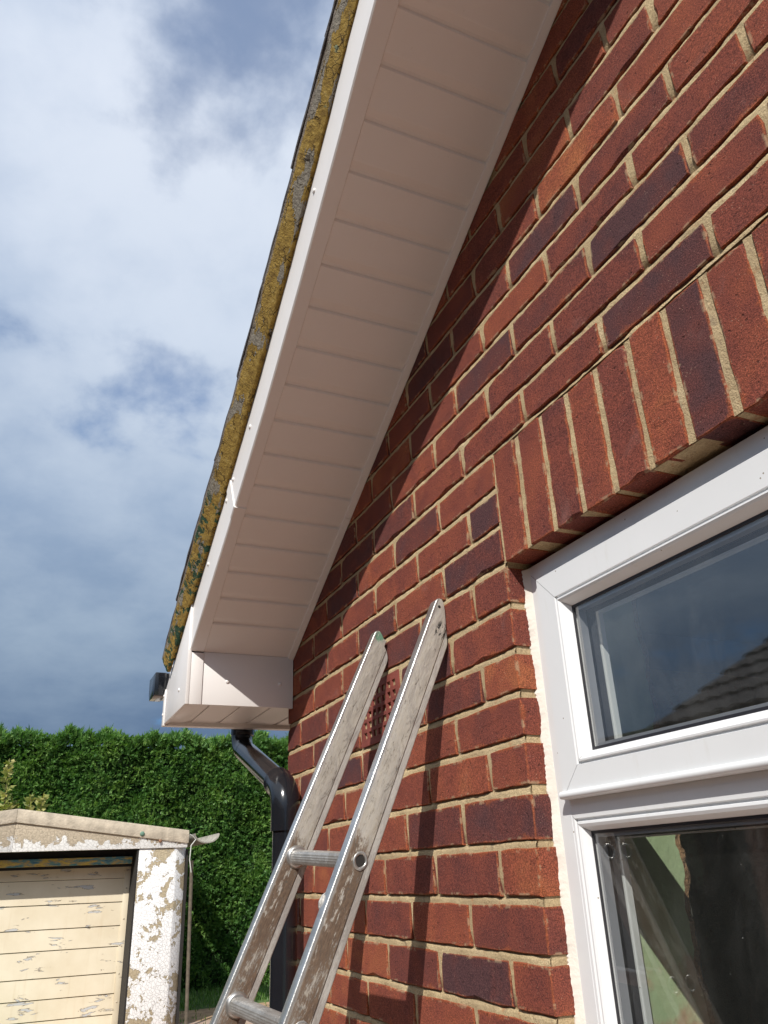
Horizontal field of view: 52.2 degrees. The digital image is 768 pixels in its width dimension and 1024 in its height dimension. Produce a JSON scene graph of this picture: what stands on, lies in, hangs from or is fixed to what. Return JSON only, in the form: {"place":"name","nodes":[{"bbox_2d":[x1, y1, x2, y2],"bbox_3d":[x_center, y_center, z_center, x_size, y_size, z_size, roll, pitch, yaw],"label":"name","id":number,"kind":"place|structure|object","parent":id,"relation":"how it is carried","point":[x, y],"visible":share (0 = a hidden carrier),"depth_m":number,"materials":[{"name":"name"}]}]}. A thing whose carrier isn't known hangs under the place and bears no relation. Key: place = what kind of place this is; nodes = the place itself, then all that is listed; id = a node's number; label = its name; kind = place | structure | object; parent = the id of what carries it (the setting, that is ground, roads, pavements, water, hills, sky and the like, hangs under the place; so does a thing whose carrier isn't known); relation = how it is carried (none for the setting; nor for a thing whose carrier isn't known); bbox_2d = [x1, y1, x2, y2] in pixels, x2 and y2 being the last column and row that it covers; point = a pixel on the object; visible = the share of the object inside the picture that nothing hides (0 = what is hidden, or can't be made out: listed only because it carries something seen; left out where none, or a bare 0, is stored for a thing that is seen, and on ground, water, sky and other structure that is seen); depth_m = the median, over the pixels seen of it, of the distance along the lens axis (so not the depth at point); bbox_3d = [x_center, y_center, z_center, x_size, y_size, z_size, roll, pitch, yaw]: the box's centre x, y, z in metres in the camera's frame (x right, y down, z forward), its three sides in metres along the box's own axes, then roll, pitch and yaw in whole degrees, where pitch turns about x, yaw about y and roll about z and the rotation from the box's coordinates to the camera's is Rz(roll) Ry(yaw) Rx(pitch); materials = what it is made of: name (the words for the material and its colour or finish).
{"place":"outdoors","nodes":[
{"label":"outdoors","id":0,"kind":"place"},
{"bbox_2d":[0,0,333,748],"label":"sky","id":1,"kind":"structure","parent":0,"point":[147,147],"materials":[{"name":"blue"}]},
{"bbox_2d":[179,1020,252,1023],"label":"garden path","id":2,"kind":"structure","parent":0,"point":[208,1022],"depth_m":9.65,"materials":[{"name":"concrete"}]},
{"bbox_2d":[179,980,269,1023],"bbox_3d":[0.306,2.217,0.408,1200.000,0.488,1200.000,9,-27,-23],"label":"ground","id":3,"kind":"structure","parent":0,"point":[217,996],"depth_m":11.43,"materials":[{"name":"green plant"}]},
{"bbox_2d":[0,759,49,852],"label":"shrub","id":4,"kind":"object","parent":3,"relation":"on","point":[7,772],"visible":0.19,"depth_m":11.75,"materials":[{"name":"green plant"}]},
{"bbox_2d":[0,809,219,1023],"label":"garage","id":5,"kind":"structure","parent":3,"relation":"on","point":[91,937],"depth_m":9.59,"materials":[{"name":"paint"}]},
{"bbox_2d":[0,856,131,1023],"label":"door","id":6,"kind":"structure","parent":5,"relation":"in","point":[62,931],"depth_m":9.54,"materials":[{"name":"beige paint"}]},
{"bbox_2d":[0,722,289,992],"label":"hedge","id":7,"kind":"object","parent":3,"relation":"on","point":[201,786],"visible":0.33,"depth_m":13.24,"materials":[{"name":"green plant"}]},
{"bbox_2d":[179,1002,268,1022],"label":"soil patch","id":8,"kind":"object","parent":3,"relation":"on","point":[207,1012],"visible":0.14,"depth_m":10.24,"materials":[{"name":"brown soil"}]},
{"bbox_2d":[149,0,767,1023],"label":"brick house","id":9,"kind":"structure","parent":3,"relation":"on","point":[501,388],"depth_m":1.45,"materials":[{"name":"brick"}]},
{"bbox_2d":[522,426,767,1023],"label":"window","id":10,"kind":"structure","parent":9,"relation":"in","point":[605,788],"depth_m":1.11,"materials":[{"name":"plastic"}]},
{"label":"driveway","id":11,"kind":"structure","parent":0,"visible":0},
{"bbox_2d":[209,599,446,1023],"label":"ladder","id":12,"kind":"object","parent":11,"relation":"on","point":[351,862],"visible":1,"depth_m":1.42,"materials":[{"name":"metal"}]}
]}

